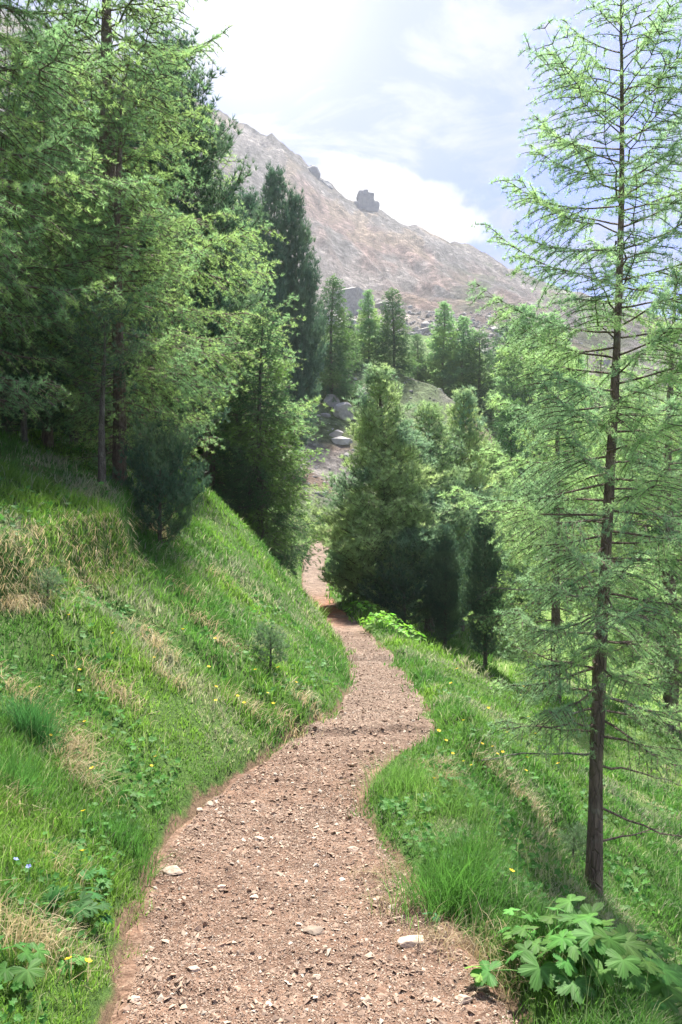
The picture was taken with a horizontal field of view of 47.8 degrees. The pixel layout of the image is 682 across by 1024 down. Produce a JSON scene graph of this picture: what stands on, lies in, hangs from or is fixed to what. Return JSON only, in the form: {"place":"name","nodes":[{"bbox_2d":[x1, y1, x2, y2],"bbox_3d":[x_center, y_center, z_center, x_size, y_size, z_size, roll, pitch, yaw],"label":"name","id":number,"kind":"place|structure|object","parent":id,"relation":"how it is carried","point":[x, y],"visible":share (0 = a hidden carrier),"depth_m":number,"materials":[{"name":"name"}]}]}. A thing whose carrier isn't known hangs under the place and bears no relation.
{"place":"outdoors","nodes":[
{"label":"outdoors","id":0,"kind":"place"},
{"bbox_2d":[109,529,519,1023],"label":"path","id":1,"kind":"structure","parent":0,"point":[316,589],"depth_m":3.10,"materials":[{"name":"brown gravel"}]},
{"bbox_2d":[129,996,139,1001],"bbox_3d":[-0.649,1.528,2.415,0.032,0.012,0.024,0,0,-35],"label":"stone","id":2,"kind":"object","parent":1,"relation":"on","point":[135,998],"visible":1,"depth_m":2.41,"materials":[{"name":"beige stone"}]},
{"bbox_2d":[162,865,183,875],"bbox_3d":[-0.744,1.600,3.416,0.102,0.043,0.064,0,3,-6],"label":"stone","id":3,"kind":"object","parent":1,"relation":"on","point":[173,870],"visible":0.98,"depth_m":3.40,"materials":[{"name":"beige stone"}]},
{"bbox_2d":[187,965,199,971],"bbox_3d":[-0.499,1.543,2.600,0.045,0.015,0.026,0,0,34],"label":"stone","id":4,"kind":"object","parent":1,"relation":"on","point":[195,968],"visible":1,"depth_m":2.59,"materials":[{"name":"beige stone"}]},
{"bbox_2d":[205,801,214,806],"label":"stone","id":5,"kind":"object","parent":1,"relation":"on","point":[209,803],"visible":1,"depth_m":4.40,"materials":[{"name":"grey stone"}]},
{"bbox_2d":[252,836,264,840],"bbox_3d":[-0.419,1.653,3.898,0.068,0.019,0.034,0,0,17],"label":"stone","id":6,"kind":"object","parent":1,"relation":"on","point":[259,838],"visible":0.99,"depth_m":3.89,"materials":[{"name":"grey stone"}]},
{"bbox_2d":[303,925,322,935],"bbox_3d":[-0.105,1.578,2.895,0.080,0.029,0.057,0,3,9],"label":"stone","id":7,"kind":"object","parent":1,"relation":"on","point":[314,930],"visible":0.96,"depth_m":2.89,"materials":[{"name":"beige stone"}]},
{"bbox_2d":[312,974,320,979],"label":"stone","id":8,"kind":"object","parent":1,"relation":"on","point":[316,976],"visible":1,"depth_m":2.58,"materials":[{"name":"beige stone"}]},
{"bbox_2d":[347,846,357,851],"bbox_3d":[0.058,1.634,3.733,0.049,0.026,0.050,0,0,-15],"label":"stone","id":9,"kind":"object","parent":1,"relation":"on","point":[352,848],"visible":0.96,"depth_m":3.72,"materials":[{"name":"beige stone"}]},
{"bbox_2d":[397,935,423,947],"bbox_3d":[0.253,1.559,2.795,0.106,0.032,0.062,0,0,-6],"label":"stone","id":10,"kind":"object","parent":1,"relation":"on","point":[407,941],"visible":0.93,"depth_m":2.78,"materials":[{"name":"beige stone"}]},
{"bbox_2d":[433,997,440,1002],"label":"stone","id":11,"kind":"object","parent":1,"relation":"on","point":[435,1000],"visible":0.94,"depth_m":2.41,"materials":[{"name":"beige stone"}]},
{"bbox_2d":[455,994,473,1003],"bbox_3d":[0.389,1.532,2.419,0.056,0.024,0.044,0,-6,-10],"label":"stone","id":12,"kind":"object","parent":1,"relation":"on","point":[463,999],"visible":0.94,"depth_m":2.41,"materials":[{"name":"beige stone"}]},
{"bbox_2d":[465,966,486,984],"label":"leafy plant","id":13,"kind":"object","parent":1,"relation":"on","point":[478,978],"visible":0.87,"depth_m":2.47,"materials":[{"name":"green plant"}]},
{"bbox_2d":[0,397,681,1023],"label":"ground","id":14,"kind":"structure","parent":0,"point":[194,803],"depth_m":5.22,"materials":[{"name":"green plant"}]},
{"bbox_2d":[0,935,49,988],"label":"leafy plant","id":15,"kind":"object","parent":14,"relation":"on","point":[36,959],"visible":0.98,"depth_m":2.15,"materials":[{"name":"green plant"}]},
{"bbox_2d":[0,195,55,343],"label":"stone pine","id":16,"kind":"object","parent":14,"relation":"on","point":[19,233],"visible":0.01,"depth_m":12.25,"materials":[{"name":"green plant"}]},
{"bbox_2d":[0,326,80,433],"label":"dwarf pine","id":17,"kind":"object","parent":14,"relation":"on","point":[3,419],"visible":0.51,"depth_m":8.82,"materials":[{"name":"green plant"}]},
{"bbox_2d":[0,729,87,813],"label":"grass tussock","id":18,"kind":"object","parent":14,"relation":"on","point":[17,773],"depth_m":3.28,"materials":[{"name":"green plant"}]},
{"bbox_2d":[0,341,90,431],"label":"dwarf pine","id":19,"kind":"object","parent":14,"relation":"on","point":[41,422],"depth_m":11.28,"materials":[{"name":"green plant"}]},
{"bbox_2d":[0,674,94,755],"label":"grass tussock","id":20,"kind":"object","parent":14,"relation":"on","point":[34,720],"depth_m":3.81,"materials":[{"name":"green plant"}]},
{"bbox_2d":[28,566,68,600],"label":"pine seedling","id":21,"kind":"object","parent":14,"relation":"on","point":[42,585],"visible":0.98,"depth_m":5.41,"materials":[{"name":"green plant"}]},
{"bbox_2d":[0,17,99,354],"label":"stone pine","id":22,"kind":"object","parent":14,"relation":"on","point":[31,112],"visible":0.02,"depth_m":15.41,"materials":[{"name":"green plant"}]},
{"bbox_2d":[0,296,101,445],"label":"young pine","id":23,"kind":"object","parent":14,"relation":"on","point":[23,427],"visible":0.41,"depth_m":8.57,"materials":[{"name":"green plant"}]},
{"bbox_2d":[0,91,122,446],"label":"larch tree","id":24,"kind":"object","parent":14,"relation":"on","point":[47,436],"visible":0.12,"depth_m":9.47,"materials":[{"name":"green plant"}]},
{"bbox_2d":[66,956,75,1004],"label":"yellow flower","id":25,"kind":"object","parent":14,"relation":"on","point":[68,958],"visible":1,"depth_m":2.19,"materials":[{"name":"green plant"}]},
{"bbox_2d":[56,947,89,975],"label":"leafy plant","id":26,"kind":"object","parent":14,"relation":"on","point":[79,960],"visible":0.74,"depth_m":2.33,"materials":[{"name":"green plant"}]},
{"bbox_2d":[39,878,113,924],"bbox_3d":[-0.907,1.343,2.622,0.249,0.167,0.216,0,0,-40],"label":"leafy plant","id":27,"kind":"object","parent":14,"relation":"on","point":[82,904],"visible":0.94,"depth_m":2.60,"materials":[{"name":"green plant"}]},
{"bbox_2d":[0,0,162,435],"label":"larch tree","id":28,"kind":"object","parent":14,"relation":"on","point":[29,157],"visible":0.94,"depth_m":7.65,"materials":[{"name":"green plant"}]},
{"bbox_2d":[75,958,91,992],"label":"yellow flower","id":29,"kind":"object","parent":14,"relation":"on","point":[83,973],"visible":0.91,"depth_m":2.27,"materials":[{"name":"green plant"}]},
{"bbox_2d":[21,258,147,442],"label":"stone pine","id":30,"kind":"object","parent":14,"relation":"on","point":[85,431],"visible":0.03,"depth_m":11.38,"materials":[{"name":"green plant"}]},
{"bbox_2d":[24,278,163,481],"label":"young pine","id":31,"kind":"object","parent":14,"relation":"on","point":[101,456],"visible":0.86,"depth_m":8.26,"materials":[{"name":"green plant"}]},
{"bbox_2d":[75,862,115,889],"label":"leafy plant","id":32,"kind":"object","parent":14,"relation":"on","point":[102,871],"visible":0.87,"depth_m":2.87,"materials":[{"name":"green plant"}]},
{"bbox_2d":[66,69,181,445],"bbox_3d":[-6.207,-5.497,20.070,5.047,11.750,5.491,0,0,-41],"label":"stone pine","id":33,"kind":"object","parent":14,"relation":"on","point":[129,396],"visible":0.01,"depth_m":19.56,"materials":[{"name":"green plant"}]},
{"bbox_2d":[104,786,145,813],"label":"leafy plant","id":34,"kind":"object","parent":14,"relation":"on","point":[137,794],"visible":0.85,"depth_m":3.78,"materials":[{"name":"green plant"}]},
{"bbox_2d":[69,787,184,888],"bbox_3d":[-0.920,1.439,3.410,0.554,0.417,0.535,0,0,0],"label":"grass tussock","id":35,"kind":"object","parent":14,"relation":"on","point":[129,833],"depth_m":3.39,"materials":[{"name":"green plant"}]},
{"bbox_2d":[6,44,248,485],"bbox_3d":[-2.626,-2.867,9.219,2.676,5.488,3.027,0,0,-26],"label":"larch tree","id":36,"kind":"object","parent":14,"relation":"on","point":[118,415],"visible":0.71,"depth_m":9.10,"materials":[{"name":"green plant"}]},
{"bbox_2d":[0,0,288,465],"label":"larch tree","id":37,"kind":"object","parent":14,"relation":"on","point":[162,51],"visible":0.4,"depth_m":10.32,"materials":[{"name":"green plant"}]},
{"bbox_2d":[106,404,212,543],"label":"dwarf pine","id":38,"kind":"object","parent":14,"relation":"on","point":[159,490],"visible":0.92,"depth_m":8.62,"materials":[{"name":"green plant"}]},
{"bbox_2d":[77,12,269,471],"bbox_3d":[-3.221,-4.814,14.455,3.519,8.623,3.828,0,0,25],"label":"stone pine","id":39,"kind":"object","parent":14,"relation":"on","point":[219,199],"visible":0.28,"depth_m":14.07,"materials":[{"name":"green plant"}]},
{"bbox_2d":[158,347,245,493],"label":"spruce tree","id":40,"kind":"object","parent":14,"relation":"on","point":[199,452],"visible":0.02,"depth_m":22.15,"materials":[{"name":"green plant"}]},
{"bbox_2d":[139,122,333,535],"bbox_3d":[-3.425,-4.208,19.944,6.398,11.600,5.656,0,0,27],"label":"larch tree","id":41,"kind":"object","parent":14,"relation":"on","point":[213,432],"visible":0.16,"depth_m":19.79,"materials":[{"name":"green plant"}]},
{"bbox_2d":[163,210,330,523],"bbox_3d":[-3.104,-3.831,23.043,6.388,10.656,5.648,0,0,-22],"label":"larch tree","id":42,"kind":"object","parent":14,"relation":"on","point":[279,407],"visible":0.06,"depth_m":22.70,"materials":[{"name":"green plant"}]},
{"bbox_2d":[208,344,286,545],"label":"spruce tree","id":43,"kind":"object","parent":14,"relation":"on","point":[217,478],"visible":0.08,"depth_m":20.24,"materials":[{"name":"green plant"}]},
{"bbox_2d":[196,305,325,580],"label":"spruce tree","id":44,"kind":"object","parent":14,"relation":"on","point":[258,492],"visible":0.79,"depth_m":18.70,"materials":[{"name":"green plant"}]},
{"bbox_2d":[245,620,292,669],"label":"pine seedling","id":45,"kind":"object","parent":14,"relation":"on","point":[275,643],"visible":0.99,"depth_m":7.00,"materials":[{"name":"green plant"}]},
{"bbox_2d":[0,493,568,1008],"bbox_3d":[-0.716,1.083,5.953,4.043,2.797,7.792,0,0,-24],"label":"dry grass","id":46,"kind":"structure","parent":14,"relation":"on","point":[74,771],"depth_m":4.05,"materials":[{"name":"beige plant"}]},
{"bbox_2d":[0,425,681,1023],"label":"ground cover","id":47,"kind":"object","parent":14,"relation":"on","point":[16,985],"visible":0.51,"depth_m":4.53,"materials":[{"name":"green plant"}]},
{"bbox_2d":[343,601,383,613],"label":"leafy bush","id":48,"kind":"object","parent":14,"relation":"on","point":[360,605],"visible":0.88,"depth_m":18.74,"materials":[{"name":"green plant"}]},
{"bbox_2d":[303,362,458,615],"bbox_3d":[1.021,-0.476,21.449,4.373,7.426,5.159,0,0,0],"label":"stone pine","id":49,"kind":"object","parent":14,"relation":"on","point":[371,526],"visible":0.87,"depth_m":20.76,"materials":[{"name":"green plant"}]},
{"bbox_2d":[357,610,406,629],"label":"leafy bush","id":50,"kind":"object","parent":14,"relation":"on","point":[388,616],"visible":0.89,"depth_m":16.00,"materials":[{"name":"green plant"}]},
{"bbox_2d":[333,745,462,804],"bbox_3d":[0.363,1.564,4.613,0.838,0.352,0.792,0,0,9],"label":"grass tussock","id":51,"kind":"object","parent":14,"relation":"on","point":[399,783],"depth_m":4.59,"materials":[{"name":"green plant"}]},
{"bbox_2d":[357,539,449,627],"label":"dwarf pine","id":52,"kind":"object","parent":14,"relation":"on","point":[395,583],"visible":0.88,"depth_m":19.57,"materials":[{"name":"green plant"}]},
{"bbox_2d":[383,617,433,645],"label":"leafy bush","id":53,"kind":"object","parent":14,"relation":"on","point":[402,630],"visible":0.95,"depth_m":15.46,"materials":[{"name":"green plant"}]},
{"bbox_2d":[422,912,439,924],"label":"leafy plant","id":54,"kind":"object","parent":14,"relation":"on","point":[433,918],"visible":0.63,"depth_m":2.95,"materials":[{"name":"green plant"}]},
{"bbox_2d":[388,399,493,633],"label":"stone pine","id":55,"kind":"object","parent":14,"relation":"on","point":[446,453],"visible":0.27,"depth_m":23.03,"materials":[{"name":"green plant"}]},
{"bbox_2d":[420,523,467,645],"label":"stone pine","id":56,"kind":"object","parent":14,"relation":"on","point":[445,604],"visible":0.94,"depth_m":19.32,"materials":[{"name":"green plant"}]},
{"bbox_2d":[345,818,551,937],"bbox_3d":[0.428,1.456,3.112,0.906,0.365,0.774,0,0,0],"label":"grass tussock","id":57,"kind":"object","parent":14,"relation":"on","point":[444,892],"depth_m":3.07,"materials":[{"name":"green plant"}]},
{"bbox_2d":[385,764,527,862],"bbox_3d":[0.654,1.645,4.097,0.854,0.564,0.805,0,0,-28],"label":"grass tussock","id":58,"kind":"object","parent":14,"relation":"on","point":[461,799],"depth_m":4.13,"materials":[{"name":"green plant"}]},
{"bbox_2d":[374,803,568,909],"bbox_3d":[0.510,1.537,3.369,0.879,0.442,0.835,0,0,0],"label":"grass tussock","id":59,"kind":"object","parent":14,"relation":"on","point":[473,843],"depth_m":3.38,"materials":[{"name":"green plant"}]},
{"bbox_2d":[424,384,526,631],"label":"stone pine","id":60,"kind":"object","parent":14,"relation":"on","point":[471,437],"visible":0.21,"depth_m":26.63,"materials":[{"name":"green plant"}]},
{"bbox_2d":[457,506,511,665],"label":"stone pine","id":61,"kind":"object","parent":14,"relation":"on","point":[488,565],"visible":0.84,"depth_m":18.33,"materials":[{"name":"green plant"}]},
{"bbox_2d":[476,440,537,630],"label":"stone pine","id":62,"kind":"object","parent":14,"relation":"on","point":[517,571],"visible":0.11,"depth_m":28.75,"materials":[{"name":"green plant"}]},
{"bbox_2d":[501,869,514,896],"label":"yellow flower","id":63,"kind":"object","parent":14,"relation":"on","point":[507,880],"visible":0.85,"depth_m":3.01,"materials":[{"name":"green plant"}]},
{"bbox_2d":[491,394,550,626],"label":"spruce tree","id":64,"kind":"object","parent":14,"relation":"on","point":[507,419],"visible":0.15,"depth_m":33.68,"materials":[{"name":"green plant"}]},
{"bbox_2d":[498,908,549,941],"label":"leafy plant","id":65,"kind":"object","parent":14,"relation":"on","point":[528,916],"visible":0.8,"depth_m":2.70,"materials":[{"name":"green plant"}]},
{"bbox_2d":[464,323,648,701],"bbox_3d":[4.722,0.133,16.974,3.484,8.650,3.941,0,0,-29],"label":"larch tree","id":66,"kind":"object","parent":14,"relation":"on","point":[555,615],"visible":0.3,"depth_m":16.90,"materials":[{"name":"green plant"}]},
{"bbox_2d":[436,0,681,896],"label":"larch tree","id":67,"kind":"object","parent":14,"relation":"on","point":[599,648],"visible":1,"depth_m":5.08,"materials":[{"name":"green plant"}]},
{"bbox_2d":[470,907,649,1004],"bbox_3d":[0.722,1.421,2.474,0.462,0.207,0.472,0,0,-42],"label":"leafy plant","id":68,"kind":"object","parent":14,"relation":"on","point":[547,972],"visible":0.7,"depth_m":2.38,"materials":[{"name":"green plant"}]},
{"bbox_2d":[538,351,603,599],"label":"larch tree","id":69,"kind":"object","parent":14,"relation":"on","point":[584,402],"visible":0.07,"depth_m":44.71,"materials":[{"name":"green plant"}]},
{"bbox_2d":[556,818,586,867],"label":"pine seedling","id":70,"kind":"object","parent":14,"relation":"on","point":[580,840],"visible":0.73,"depth_m":5.47,"materials":[{"name":"green plant"}]},
{"bbox_2d":[532,341,655,685],"bbox_3d":[7.332,0.336,21.971,4.029,10.500,3.562,0,0,-19],"label":"larch tree","id":71,"kind":"object","parent":14,"relation":"on","point":[601,454],"visible":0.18,"depth_m":21.85,"materials":[{"name":"green plant"}]},
{"bbox_2d":[536,913,681,1013],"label":"leafy plant","id":72,"kind":"object","parent":14,"relation":"on","point":[615,949],"visible":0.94,"depth_m":2.36,"materials":[{"name":"green plant"}]},
{"bbox_2d":[571,901,647,956],"bbox_3d":[1.364,2.170,3.908,0.464,0.291,0.423,0,0,0],"label":"leafy plant","id":73,"kind":"object","parent":14,"relation":"on","point":[577,910],"visible":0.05,"depth_m":3.98,"materials":[{"name":"green plant"}]},
{"bbox_2d":[554,894,681,1019],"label":"leafy plant","id":74,"kind":"object","parent":14,"relation":"on","point":[656,985],"visible":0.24,"depth_m":2.55,"materials":[{"name":"green plant"}]},
{"bbox_2d":[561,265,681,733],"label":"larch tree","id":75,"kind":"object","parent":14,"relation":"on","point":[668,698],"visible":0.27,"depth_m":18.91,"materials":[{"name":"green plant"}]},
{"bbox_2d":[586,379,681,642],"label":"spruce tree","id":76,"kind":"object","parent":14,"relation":"on","point":[652,461],"visible":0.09,"depth_m":35.33,"materials":[{"name":"green plant"}]},
{"bbox_2d":[634,924,681,970],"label":"leafy plant","id":77,"kind":"object","parent":14,"relation":"on","point":[659,945],"visible":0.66,"depth_m":4.81,"materials":[{"name":"green plant"}]},
{"bbox_2d":[0,9,681,386],"bbox_3d":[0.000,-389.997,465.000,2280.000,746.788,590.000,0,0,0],"label":"mountain","id":78,"kind":"structure","parent":0,"point":[378,253],"depth_m":500.07,"materials":[{"name":"grey stone"}]},
{"bbox_2d":[307,165,320,178],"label":"ridge crag","id":79,"kind":"structure","parent":78,"relation":"on","point":[314,171],"depth_m":630.52,"materials":[{"name":"grey stone"}]},
{"bbox_2d":[319,180,332,188],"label":"ridge crag","id":80,"kind":"structure","parent":78,"relation":"on","point":[328,184],"depth_m":631.35,"materials":[{"name":"grey stone"}]},
{"bbox_2d":[354,189,379,211],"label":"rock tower","id":81,"kind":"structure","parent":78,"relation":"on","point":[365,200],"depth_m":633.58,"materials":[{"name":"grey stone"}]},
{"bbox_2d":[1,0,681,320],"label":"sky","id":82,"kind":"structure","parent":0,"point":[416,105],"materials":[{"name":"white"}]},
{"bbox_2d":[155,289,681,605],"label":"hillside","id":83,"kind":"structure","parent":0,"point":[333,462],"depth_m":69.46,"materials":[{"name":"green plant"}]},
{"bbox_2d":[224,186,277,366],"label":"stone pine","id":84,"kind":"object","parent":83,"relation":"on","point":[250,197],"visible":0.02,"depth_m":57.55,"materials":[{"name":"green plant"}]},
{"bbox_2d":[241,160,312,449],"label":"stone pine","id":85,"kind":"object","parent":83,"relation":"on","point":[273,183],"visible":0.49,"depth_m":55.23,"materials":[{"name":"green plant"}]},
{"bbox_2d":[268,185,330,462],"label":"stone pine","id":86,"kind":"object","parent":83,"relation":"on","point":[299,245],"visible":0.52,"depth_m":56.30,"materials":[{"name":"green plant"}]},
{"bbox_2d":[323,394,339,406],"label":"boulder","id":87,"kind":"object","parent":83,"relation":"on","point":[327,400],"visible":0.7,"depth_m":70.30,"materials":[{"name":"grey stone"}]},
{"bbox_2d":[313,307,349,332],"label":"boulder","id":88,"kind":"object","parent":83,"relation":"on","point":[332,320],"visible":0.05,"depth_m":166.60,"materials":[{"name":"grey stone"}]},
{"bbox_2d":[329,430,343,436],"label":"boulder","id":89,"kind":"object","parent":83,"relation":"on","point":[336,433],"visible":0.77,"depth_m":64.97,"materials":[{"name":"grey stone"}]},
{"bbox_2d":[313,273,365,404],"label":"spruce tree","id":90,"kind":"object","parent":83,"relation":"on","point":[329,378],"visible":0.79,"depth_m":71.43,"materials":[{"name":"green plant"}]},
{"bbox_2d":[332,402,355,420],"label":"boulder","id":91,"kind":"object","parent":83,"relation":"on","point":[340,411],"visible":0.62,"depth_m":68.45,"materials":[{"name":"grey stone"}]},
{"bbox_2d":[334,312,364,372],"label":"spruce tree","id":92,"kind":"object","parent":83,"relation":"on","point":[352,327],"visible":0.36,"depth_m":77.81,"materials":[{"name":"green plant"}]},
{"bbox_2d":[354,387,371,400],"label":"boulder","id":93,"kind":"object","parent":83,"relation":"on","point":[360,393],"visible":0.17,"depth_m":72.35,"materials":[{"name":"grey stone"}]},
{"bbox_2d":[351,289,384,363],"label":"larch tree","id":94,"kind":"object","parent":83,"relation":"on","point":[368,325],"visible":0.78,"depth_m":83.32,"materials":[{"name":"green plant"}]},
{"bbox_2d":[362,288,424,375],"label":"spruce tree","id":95,"kind":"object","parent":83,"relation":"on","point":[387,343],"visible":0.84,"depth_m":81.44,"materials":[{"name":"green plant"}]},
{"bbox_2d":[404,333,431,383],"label":"spruce tree","id":96,"kind":"object","parent":83,"relation":"on","point":[418,377],"visible":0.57,"depth_m":91.57,"materials":[{"name":"green plant"}]},
{"bbox_2d":[416,301,465,396],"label":"larch tree","id":97,"kind":"object","parent":83,"relation":"on","point":[432,361],"visible":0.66,"depth_m":91.09,"materials":[{"name":"green plant"}]},
{"bbox_2d":[288,287,612,582],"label":"rubble","id":98,"kind":"object","parent":83,"relation":"on","point":[353,296],"visible":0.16,"depth_m":227.87,"materials":[{"name":"grey stone"}]},
{"bbox_2d":[432,315,486,407],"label":"larch tree","id":99,"kind":"object","parent":83,"relation":"on","point":[457,355],"visible":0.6,"depth_m":89.22,"materials":[{"name":"green plant"}]},
{"bbox_2d":[449,329,503,433],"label":"spruce tree","id":100,"kind":"object","parent":83,"relation":"on","point":[488,380],"visible":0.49,"depth_m":87.06,"materials":[{"name":"green plant"}]},
{"bbox_2d":[480,319,524,439],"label":"spruce tree","id":101,"kind":"object","parent":83,"relation":"on","point":[505,329],"visible":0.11,"depth_m":94.44,"materials":[{"name":"green plant"}]},
{"bbox_2d":[481,303,553,455],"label":"larch tree","id":102,"kind":"object","parent":83,"relation":"on","point":[505,371],"visible":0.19,"depth_m":81.32,"materials":[{"name":"green plant"}]},
{"bbox_2d":[495,312,603,480],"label":"larch tree","id":103,"kind":"object","parent":83,"relation":"on","point":[519,393],"visible":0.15,"depth_m":77.77,"materials":[{"name":"green plant"}]},
{"bbox_2d":[637,338,681,598],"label":"larch tree","id":104,"kind":"object","parent":83,"relation":"on","point":[675,454],"visible":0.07,"depth_m":49.93,"materials":[{"name":"green plant"}]}
]}

